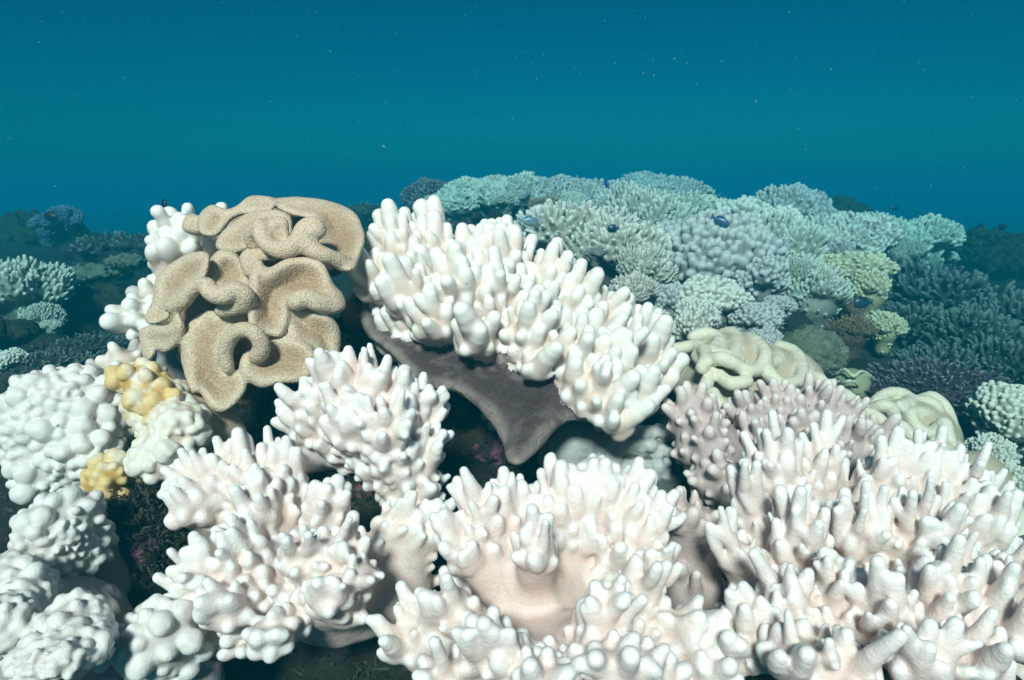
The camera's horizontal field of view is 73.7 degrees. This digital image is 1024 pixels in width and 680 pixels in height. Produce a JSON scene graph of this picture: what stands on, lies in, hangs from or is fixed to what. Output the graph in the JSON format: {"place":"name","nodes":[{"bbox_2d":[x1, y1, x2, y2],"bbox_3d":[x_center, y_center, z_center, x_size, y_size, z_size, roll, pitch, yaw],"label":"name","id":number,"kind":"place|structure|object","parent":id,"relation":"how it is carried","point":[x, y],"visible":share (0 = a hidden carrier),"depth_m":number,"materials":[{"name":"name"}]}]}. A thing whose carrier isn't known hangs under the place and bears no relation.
{"place":"outdoors","nodes":[
{"label":"outdoors","id":0,"kind":"place"},
{"bbox_2d":[0,0,1022,444],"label":"drifting specks","id":1,"kind":"object","parent":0,"point":[622,164],"visible":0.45,"depth_m":1.54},
{"bbox_2d":[0,203,1023,679],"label":"reef floor","id":2,"kind":"structure","parent":0,"point":[132,223],"depth_m":1.13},
{"bbox_2d":[0,318,41,344],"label":"ledge rock","id":3,"kind":"object","parent":2,"relation":"on","point":[21,330],"visible":0.91,"depth_m":2.17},
{"bbox_2d":[0,254,76,319],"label":"reef coral","id":4,"kind":"object","parent":2,"relation":"on","point":[22,286],"visible":0.62,"depth_m":2.33},
{"bbox_2d":[17,301,68,334],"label":"reef coral","id":5,"kind":"object","parent":2,"relation":"on","point":[38,313],"visible":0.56,"depth_m":2.26},
{"bbox_2d":[27,213,59,246],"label":"blue coral","id":6,"kind":"object","parent":2,"relation":"on","point":[42,226],"visible":0.83,"depth_m":4.35},
{"bbox_2d":[0,209,89,246],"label":"mossy rock","id":7,"kind":"object","parent":2,"relation":"on","point":[11,228],"visible":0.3,"depth_m":4.43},
{"bbox_2d":[46,205,85,240],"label":"blue coral","id":8,"kind":"object","parent":7,"relation":"on","point":[70,219],"visible":0.75,"depth_m":4.47},
{"bbox_2d":[39,319,63,333],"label":"reef coral","id":9,"kind":"object","parent":2,"relation":"on","point":[54,326],"visible":0.84,"depth_m":2.18},
{"bbox_2d":[0,346,105,380],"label":"thicket coral","id":10,"kind":"object","parent":2,"relation":"on","point":[39,360],"visible":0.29,"depth_m":1.82},
{"bbox_2d":[0,347,30,372],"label":"reef coral","id":11,"kind":"object","parent":10,"relation":"on","point":[10,357],"visible":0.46,"depth_m":1.77},
{"bbox_2d":[0,549,133,679],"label":"knobbly coral","id":12,"kind":"object","parent":2,"relation":"on","point":[54,625],"visible":0.96,"depth_m":0.61,"materials":[{"name":"leather"}]},
{"bbox_2d":[0,363,133,504],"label":"knobbly coral","id":13,"kind":"object","parent":2,"relation":"on","point":[40,452],"visible":0.64,"depth_m":0.88,"materials":[{"name":"stone"}]},
{"bbox_2d":[7,486,132,594],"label":"knobbly coral","id":14,"kind":"object","parent":2,"relation":"on","point":[69,530],"visible":0.61,"depth_m":0.75,"materials":[{"name":"leather"}]},
{"bbox_2d":[24,330,129,356],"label":"thicket coral","id":15,"kind":"object","parent":2,"relation":"on","point":[89,342],"visible":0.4,"depth_m":2.06},
{"bbox_2d":[60,283,127,337],"bbox_3d":[-1.642,-0.096,2.704,0.454,0.264,0.369,0,13,0],"label":"mossy rock","id":16,"kind":"object","parent":2,"relation":"on","point":[85,312],"visible":0.34,"depth_m":2.56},
{"bbox_2d":[71,262,127,284],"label":"ledge rock","id":17,"kind":"object","parent":2,"relation":"on","point":[91,273],"visible":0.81,"depth_m":2.94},
{"bbox_2d":[60,230,148,282],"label":"table coral","id":18,"kind":"object","parent":2,"relation":"on","point":[84,251],"visible":0.35,"depth_m":3.43},
{"bbox_2d":[80,447,144,514],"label":"yellow coral","id":19,"kind":"object","parent":2,"relation":"on","point":[105,473],"visible":0.55,"depth_m":0.85,"materials":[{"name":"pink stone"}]},
{"bbox_2d":[104,252,147,271],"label":"table coral","id":20,"kind":"object","parent":2,"relation":"on","point":[123,262],"visible":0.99,"depth_m":2.96},
{"bbox_2d":[105,232,152,278],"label":"table coral","id":21,"kind":"object","parent":2,"relation":"on","point":[135,243],"visible":0.38,"depth_m":3.40},
{"bbox_2d":[107,501,177,577],"bbox_3d":[-0.482,0.263,0.881,0.093,0.114,0.096,0,13,0],"label":"reef rock","id":22,"kind":"object","parent":2,"relation":"on","point":[140,557],"visible":0.38,"depth_m":0.85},
{"bbox_2d":[99,202,231,380],"bbox_3d":[-0.580,-0.067,1.194,0.192,0.340,0.349,0,13,0],"label":"lobed coral","id":23,"kind":"object","parent":2,"relation":"on","point":[168,240],"visible":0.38,"depth_m":1.14,"materials":[{"name":"stone"}]},
{"bbox_2d":[110,593,224,679],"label":"knobbly coral","id":24,"kind":"object","parent":2,"relation":"on","point":[161,637],"visible":0.84,"depth_m":0.64,"materials":[{"name":"leather"}]},
{"bbox_2d":[104,357,247,484],"bbox_3d":[-0.457,0.104,0.912,0.148,0.167,0.188,0,13,0],"label":"yellow coral","id":25,"kind":"object","parent":2,"relation":"on","point":[167,415],"visible":0.75,"depth_m":0.87,"materials":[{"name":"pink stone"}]},
{"bbox_2d":[105,437,374,586],"bbox_3d":[-0.202,0.245,0.875,0.960,0.202,0.284,3,13,14],"label":"turf algae","id":26,"kind":"object","parent":2,"relation":"on","point":[139,494],"visible":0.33,"depth_m":0.84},
{"bbox_2d":[139,248,345,411],"bbox_3d":[-0.425,0.016,1.084,0.280,0.332,0.407,-5,14,-22],"label":"toadstool coral","id":27,"kind":"object","parent":2,"relation":"on","point":[233,332],"visible":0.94,"depth_m":0.95,"materials":[{"name":"beige stone"}]},
{"bbox_2d":[240,394,275,408],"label":"reef rock","id":28,"kind":"object","parent":2,"relation":"on","point":[256,404],"visible":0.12,"depth_m":1.16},
{"bbox_2d":[320,470,374,499],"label":"reef rock","id":29,"kind":"object","parent":2,"relation":"on","point":[355,491],"visible":0.12,"depth_m":0.91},
{"bbox_2d":[338,292,370,342],"bbox_3d":[-0.280,-0.021,1.282,0.091,0.145,0.093,0,13,0],"label":"reef rock","id":30,"kind":"object","parent":2,"relation":"on","point":[349,319],"visible":0.3,"depth_m":1.24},
{"bbox_2d":[182,195,364,276],"bbox_3d":[-0.371,-0.139,1.167,0.422,0.213,0.282,10,16,37],"label":"toadstool coral","id":31,"kind":"object","parent":30,"relation":"on","point":[329,235],"visible":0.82,"depth_m":1.06,"materials":[{"name":"beige stone"}]},
{"bbox_2d":[270,343,456,511],"bbox_3d":[-0.190,0.121,0.884,0.248,0.245,0.204,0,13,0],"label":"finger coral","id":32,"kind":"object","parent":2,"relation":"on","point":[368,421],"visible":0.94,"depth_m":0.83,"materials":[{"name":"stone"}]},
{"bbox_2d":[349,201,397,238],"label":"table coral","id":33,"kind":"object","parent":2,"relation":"on","point":[363,212],"visible":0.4,"depth_m":4.71},
{"bbox_2d":[400,177,446,213],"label":"reef coral","id":34,"kind":"object","parent":2,"relation":"on","point":[421,187],"visible":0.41,"depth_m":4.64},
{"bbox_2d":[421,191,458,225],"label":"reef coral","id":35,"kind":"object","parent":2,"relation":"on","point":[450,215],"visible":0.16,"depth_m":4.07},
{"bbox_2d":[435,390,487,429],"bbox_3d":[-0.108,0.126,1.249,0.185,0.107,0.126,0,13,0],"label":"reef rock","id":36,"kind":"object","parent":2,"relation":"on","point":[464,411],"visible":0.27,"depth_m":1.20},
{"bbox_2d":[437,176,493,220],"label":"reef coral","id":37,"kind":"object","parent":2,"relation":"on","point":[463,203],"visible":0.33,"depth_m":4.06},
{"bbox_2d":[455,422,509,466],"bbox_3d":[-0.033,0.185,1.161,0.133,0.089,0.086,0,13,0],"label":"reef rock","id":38,"kind":"object","parent":2,"relation":"on","point":[488,447],"visible":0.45,"depth_m":1.13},
{"bbox_2d":[347,195,689,465],"bbox_3d":[0.010,-0.034,1.106,0.555,0.390,0.416,12,17,43],"label":"thick finger coral","id":39,"kind":"object","parent":38,"relation":"on","point":[577,337],"visible":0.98,"depth_m":1.01,"materials":[{"name":"leather"}]},
{"bbox_2d":[450,208,525,234],"bbox_3d":[-0.011,-0.573,3.796,0.872,0.310,0.578,0,13,0],"label":"mossy rock","id":40,"kind":"object","parent":2,"relation":"on","point":[478,217],"visible":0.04,"depth_m":3.80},
{"bbox_2d":[489,190,519,214],"bbox_3d":[-0.037,-0.768,3.909,0.188,0.179,0.174,-9,16,-35],"label":"coral tuft","id":41,"kind":"object","parent":2,"relation":"on","point":[499,201],"visible":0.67,"depth_m":3.85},
{"bbox_2d":[475,170,539,218],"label":"reef coral","id":42,"kind":"object","parent":2,"relation":"on","point":[524,179],"visible":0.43,"depth_m":3.93},
{"bbox_2d":[0,315,1023,679],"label":"turf mat","id":43,"kind":"object","parent":2,"relation":"on","point":[356,509],"depth_m":1.05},
{"bbox_2d":[510,188,532,215],"bbox_3d":[0.039,-0.796,3.938,0.157,0.181,0.162,-12,18,-44],"label":"coral tuft","id":44,"kind":"object","parent":2,"relation":"on","point":[524,195],"visible":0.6,"depth_m":3.89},
{"bbox_2d":[365,452,744,679],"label":"finger coral","id":45,"kind":"object","parent":2,"relation":"on","point":[561,569],"visible":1,"depth_m":0.62,"materials":[{"name":"leather"}]},
{"bbox_2d":[529,173,586,202],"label":"reef coral","id":46,"kind":"object","parent":2,"relation":"on","point":[559,185],"visible":0.34,"depth_m":3.85},
{"bbox_2d":[560,191,587,205],"bbox_3d":[0.319,-0.670,3.616,0.148,0.240,0.148,-3,13,-11],"label":"coral tuft","id":47,"kind":"object","parent":2,"relation":"on","point":[575,197],"visible":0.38,"depth_m":3.57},
{"bbox_2d":[513,198,639,251],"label":"reef coral","id":48,"kind":"object","parent":2,"relation":"on","point":[562,219],"visible":0.32,"depth_m":2.44},
{"bbox_2d":[583,245,606,267],"bbox_3d":[0.272,-0.271,2.210,0.087,0.080,0.085,-11,17,-41],"label":"coral tuft","id":49,"kind":"object","parent":2,"relation":"on","point":[593,253],"visible":0.95,"depth_m":2.19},
{"bbox_2d":[573,178,628,201],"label":"reef coral","id":50,"kind":"object","parent":2,"relation":"on","point":[590,189],"visible":0.15,"depth_m":3.78},
{"bbox_2d":[537,421,680,492],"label":"frilled coral","id":51,"kind":"object","parent":2,"relation":"on","point":[575,442],"visible":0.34,"depth_m":1.04},
{"bbox_2d":[561,213,675,285],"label":"reef coral","id":52,"kind":"object","parent":2,"relation":"on","point":[612,243],"visible":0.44,"depth_m":2.31},
{"bbox_2d":[597,180,655,197],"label":"reef coral","id":53,"kind":"object","parent":2,"relation":"on","point":[620,186],"visible":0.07,"depth_m":3.52},
{"bbox_2d":[608,270,660,304],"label":"reef coral","id":54,"kind":"object","parent":2,"relation":"on","point":[643,288],"visible":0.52,"depth_m":1.85},
{"bbox_2d":[619,170,665,186],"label":"reef coral","id":55,"kind":"object","parent":2,"relation":"on","point":[645,178],"visible":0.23,"depth_m":4.70},
{"bbox_2d":[613,242,677,284],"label":"reef coral","id":56,"kind":"object","parent":2,"relation":"on","point":[654,261],"visible":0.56,"depth_m":2.14},
{"bbox_2d":[603,185,697,225],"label":"reef coral","id":57,"kind":"object","parent":2,"relation":"on","point":[654,207],"visible":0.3,"depth_m":2.89},
{"bbox_2d":[651,218,682,268],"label":"knobbly reef coral","id":58,"kind":"object","parent":2,"relation":"on","point":[666,225],"visible":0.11,"depth_m":2.53},
{"bbox_2d":[651,281,683,317],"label":"knobbly reef coral","id":59,"kind":"object","parent":2,"relation":"on","point":[667,298],"visible":0.34,"depth_m":1.95},
{"bbox_2d":[649,189,712,216],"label":"reef coral","id":60,"kind":"object","parent":2,"relation":"on","point":[699,202],"visible":0.13,"depth_m":3.26},
{"bbox_2d":[650,174,716,197],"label":"reef coral","id":61,"kind":"object","parent":2,"relation":"on","point":[676,184],"visible":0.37,"depth_m":4.27},
{"bbox_2d":[666,486,724,609],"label":"pillar coral","id":62,"kind":"object","parent":2,"relation":"on","point":[701,573],"visible":0.52,"depth_m":0.75,"materials":[{"name":"leather"}]},
{"bbox_2d":[671,297,721,341],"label":"knobbly reef coral","id":63,"kind":"object","parent":2,"relation":"on","point":[690,314],"visible":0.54,"depth_m":1.78},
{"bbox_2d":[661,380,742,510],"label":"knuckled coral","id":64,"kind":"object","parent":2,"relation":"on","point":[706,444],"visible":0.61,"depth_m":0.94,"materials":[{"name":"leather"}]},
{"bbox_2d":[680,274,754,329],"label":"knobbly reef coral","id":65,"kind":"object","parent":2,"relation":"on","point":[725,296],"visible":0.49,"depth_m":1.93},
{"bbox_2d":[667,208,789,283],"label":"knobbly reef coral","id":66,"kind":"object","parent":2,"relation":"on","point":[742,241],"visible":0.44,"depth_m":2.24},
{"bbox_2d":[712,195,771,215],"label":"reef coral","id":67,"kind":"object","parent":2,"relation":"on","point":[745,204],"visible":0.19,"depth_m":3.16},
{"bbox_2d":[671,326,827,418],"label":"toadstool coral","id":68,"kind":"object","parent":2,"relation":"on","point":[741,361],"visible":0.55,"depth_m":1.12,"materials":[{"name":"beige leather"}]},
{"bbox_2d":[725,301,785,331],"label":"knobbly reef coral","id":69,"kind":"object","parent":2,"relation":"on","point":[747,317],"visible":0.49,"depth_m":1.90},
{"bbox_2d":[730,254,791,302],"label":"knobbly reef coral","id":70,"kind":"object","parent":2,"relation":"on","point":[759,281],"visible":0.34,"depth_m":2.20},
{"bbox_2d":[749,325,783,343],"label":"knobbly reef coral","id":71,"kind":"object","parent":2,"relation":"on","point":[766,333],"visible":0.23,"depth_m":1.77},
{"bbox_2d":[736,204,807,223],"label":"reef coral","id":72,"kind":"object","parent":2,"relation":"on","point":[781,209],"visible":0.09,"depth_m":2.88},
{"bbox_2d":[763,295,798,328],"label":"knobbly reef coral","id":73,"kind":"object","parent":2,"relation":"on","point":[787,305],"visible":0.37,"depth_m":2.07},
{"bbox_2d":[750,208,830,258],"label":"reef coral","id":74,"kind":"object","parent":2,"relation":"on","point":[812,238],"visible":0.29,"depth_m":2.64},
{"bbox_2d":[752,182,832,216],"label":"reef coral","id":75,"kind":"object","parent":2,"relation":"on","point":[802,198],"visible":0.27,"depth_m":3.70},
{"bbox_2d":[789,256,824,282],"bbox_3d":[0.978,-0.200,2.299,0.132,0.162,0.141,-5,14,-21],"label":"coral tuft","id":76,"kind":"object","parent":2,"relation":"on","point":[801,267],"visible":0.41,"depth_m":2.26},
{"bbox_2d":[722,372,901,480],"bbox_3d":[0.431,0.182,1.034,0.246,0.258,0.214,-7,15,-29],"label":"knuckled coral","id":77,"kind":"object","parent":2,"relation":"on","point":[787,401],"visible":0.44,"depth_m":1.00,"materials":[{"name":"leather"}]},
{"bbox_2d":[782,323,850,377],"bbox_3d":[0.868,0.042,2.003,0.222,0.185,0.190,0,13,0],"label":"boulder","id":78,"kind":"object","parent":2,"relation":"on","point":[829,351],"visible":0.52,"depth_m":1.93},
{"bbox_2d":[787,250,845,279],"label":"reef coral","id":79,"kind":"object","parent":2,"relation":"on","point":[809,258],"visible":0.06,"depth_m":2.34},
{"bbox_2d":[782,265,855,329],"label":"reef coral","id":80,"kind":"object","parent":2,"relation":"on","point":[825,297],"visible":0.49,"depth_m":2.23},
{"bbox_2d":[804,203,847,218],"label":"reef coral","id":81,"kind":"object","parent":2,"relation":"on","point":[824,211],"visible":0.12,"depth_m":3.67},
{"bbox_2d":[818,226,855,245],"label":"reef coral","id":82,"kind":"object","parent":2,"relation":"on","point":[834,231],"visible":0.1,"depth_m":2.83},
{"bbox_2d":[826,235,857,254],"bbox_3d":[1.315,-0.333,2.815,0.173,0.208,0.192,-5,14,-20],"label":"coral tuft","id":83,"kind":"object","parent":2,"relation":"on","point":[841,247],"visible":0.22,"depth_m":2.75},
{"bbox_2d":[836,298,864,319],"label":"bush coral","id":84,"kind":"object","parent":2,"relation":"on","point":[849,309],"visible":0.3,"depth_m":2.35},
{"bbox_2d":[824,312,878,360],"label":"bush coral","id":85,"kind":"object","parent":2,"relation":"on","point":[856,333],"visible":0.86,"depth_m":2.17},
{"bbox_2d":[831,194,873,213],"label":"mossy rock","id":86,"kind":"object","parent":2,"relation":"on","point":[842,203],"visible":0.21,"depth_m":5.44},
{"bbox_2d":[833,368,874,398],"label":"toadstool coral","id":87,"kind":"object","parent":2,"relation":"on","point":[857,381],"visible":0.44,"depth_m":1.82},
{"bbox_2d":[807,210,902,253],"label":"reef coral","id":88,"kind":"object","parent":2,"relation":"on","point":[881,236],"visible":0.39,"depth_m":3.22},
{"bbox_2d":[820,250,900,280],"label":"ridged coral","id":89,"kind":"object","parent":2,"relation":"on","point":[852,263],"visible":0.43,"depth_m":2.54},
{"bbox_2d":[705,409,1023,679],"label":"finger coral","id":90,"kind":"object","parent":2,"relation":"on","point":[900,556],"visible":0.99,"depth_m":0.66,"materials":[{"name":"leather"}]},
{"bbox_2d":[846,268,892,320],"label":"ridged coral","id":91,"kind":"object","parent":2,"relation":"on","point":[875,285],"visible":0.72,"depth_m":2.36},
{"bbox_2d":[860,211,912,237],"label":"reef coral","id":92,"kind":"object","parent":2,"relation":"on","point":[904,226],"visible":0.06,"depth_m":3.82},
{"bbox_2d":[870,310,909,355],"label":"ridged coral","id":93,"kind":"object","parent":2,"relation":"on","point":[889,330],"visible":0.86,"depth_m":2.17},
{"bbox_2d":[866,370,917,397],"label":"thicket coral","id":94,"kind":"object","parent":2,"relation":"on","point":[877,384],"visible":0.16,"depth_m":1.81},
{"bbox_2d":[836,386,966,451],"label":"toadstool coral","id":95,"kind":"object","parent":2,"relation":"on","point":[929,412],"visible":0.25,"depth_m":1.14,"materials":[{"name":"beige leather"}]},
{"bbox_2d":[885,234,926,264],"bbox_3d":[2.066,-0.428,3.627,0.211,0.269,0.226,3,13,13],"label":"coral tuft","id":96,"kind":"object","parent":2,"relation":"on","point":[906,249],"visible":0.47,"depth_m":3.55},
{"bbox_2d":[880,300,969,349],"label":"tufted coral","id":97,"kind":"object","parent":2,"relation":"on","point":[926,313],"visible":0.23,"depth_m":2.39},
{"bbox_2d":[886,257,970,300],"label":"tufted coral","id":98,"kind":"object","parent":2,"relation":"on","point":[917,268],"visible":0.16,"depth_m":3.00},
{"bbox_2d":[901,213,965,269],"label":"reef coral","id":99,"kind":"object","parent":2,"relation":"on","point":[938,234],"visible":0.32,"depth_m":3.81},
{"bbox_2d":[889,341,985,371],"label":"tufted coral","id":100,"kind":"object","parent":2,"relation":"on","point":[943,353],"visible":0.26,"depth_m":2.16},
{"bbox_2d":[868,355,1013,414],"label":"thicket coral","id":101,"kind":"object","parent":2,"relation":"on","point":[956,385],"visible":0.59,"depth_m":1.80},
{"bbox_2d":[942,251,959,269],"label":"reef coral","id":102,"kind":"object","parent":2,"relation":"on","point":[953,256],"visible":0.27,"depth_m":3.99},
{"bbox_2d":[885,269,1023,311],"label":"tufted coral","id":103,"kind":"object","parent":2,"relation":"on","point":[925,292],"visible":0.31,"depth_m":2.79},
{"bbox_2d":[909,303,1023,350],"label":"tufted coral","id":104,"kind":"object","parent":2,"relation":"on","point":[988,322],"visible":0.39,"depth_m":2.31},
{"bbox_2d":[956,411,976,440],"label":"thicket coral","id":105,"kind":"object","parent":2,"relation":"on","point":[967,427],"visible":0.13,"depth_m":1.48},
{"bbox_2d":[939,331,1023,384],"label":"tufted coral","id":106,"kind":"object","parent":2,"relation":"on","point":[1003,355],"visible":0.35,"depth_m":2.08},
{"bbox_2d":[953,222,1016,267],"bbox_3d":[3.186,-0.612,4.598,0.486,0.355,0.388,3,13,15],"label":"mossy rock","id":107,"kind":"object","parent":2,"relation":"on","point":[977,237],"visible":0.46,"depth_m":4.51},
{"bbox_2d":[958,290,1023,329],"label":"tufted coral","id":108,"kind":"object","parent":2,"relation":"on","point":[1010,303],"visible":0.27,"depth_m":2.52},
{"bbox_2d":[964,432,1018,462],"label":"mint coral","id":109,"kind":"object","parent":2,"relation":"on","point":[1003,446],"visible":0.51,"depth_m":1.28},
{"bbox_2d":[965,380,1023,463],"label":"mint coral","id":110,"kind":"object","parent":2,"relation":"on","point":[993,407],"visible":0.72,"depth_m":1.32},
{"bbox_2d":[966,451,1023,535],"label":"toadstool coral","id":111,"kind":"object","parent":2,"relation":"on","point":[995,464],"visible":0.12,"depth_m":1.08,"materials":[{"name":"beige leather"}]},
{"bbox_2d":[971,233,1023,279],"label":"mossy rock","id":112,"kind":"object","parent":2,"relation":"on","point":[999,257],"visible":0.91,"depth_m":4.13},
{"bbox_2d":[994,454,1023,506],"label":"mint coral","id":113,"kind":"object","parent":2,"relation":"on","point":[1016,471],"visible":0.21,"depth_m":1.18},
{"bbox_2d":[0,0,1023,214],"label":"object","id":114,"kind":"structure","parent":0,"point":[334,123],"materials":[{"name":"liquid"}]},
{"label":"reef rock","id":115,"kind":"object","parent":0,"visible":0},
{"bbox_2d":[85,338,167,371],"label":"lobed coral","id":116,"kind":"object","parent":115,"relation":"on","point":[116,354],"visible":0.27,"depth_m":0.98,"materials":[{"name":"stone"}]},
{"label":"reef rock","id":117,"kind":"object","parent":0,"visible":0},
{"bbox_2d":[152,425,443,663],"bbox_3d":[-0.240,0.284,0.759,0.338,0.355,0.264,8,15,31],"label":"finger coral","id":118,"kind":"object","parent":117,"relation":"on","point":[279,556],"visible":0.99,"depth_m":0.70,"materials":[{"name":"leather"}]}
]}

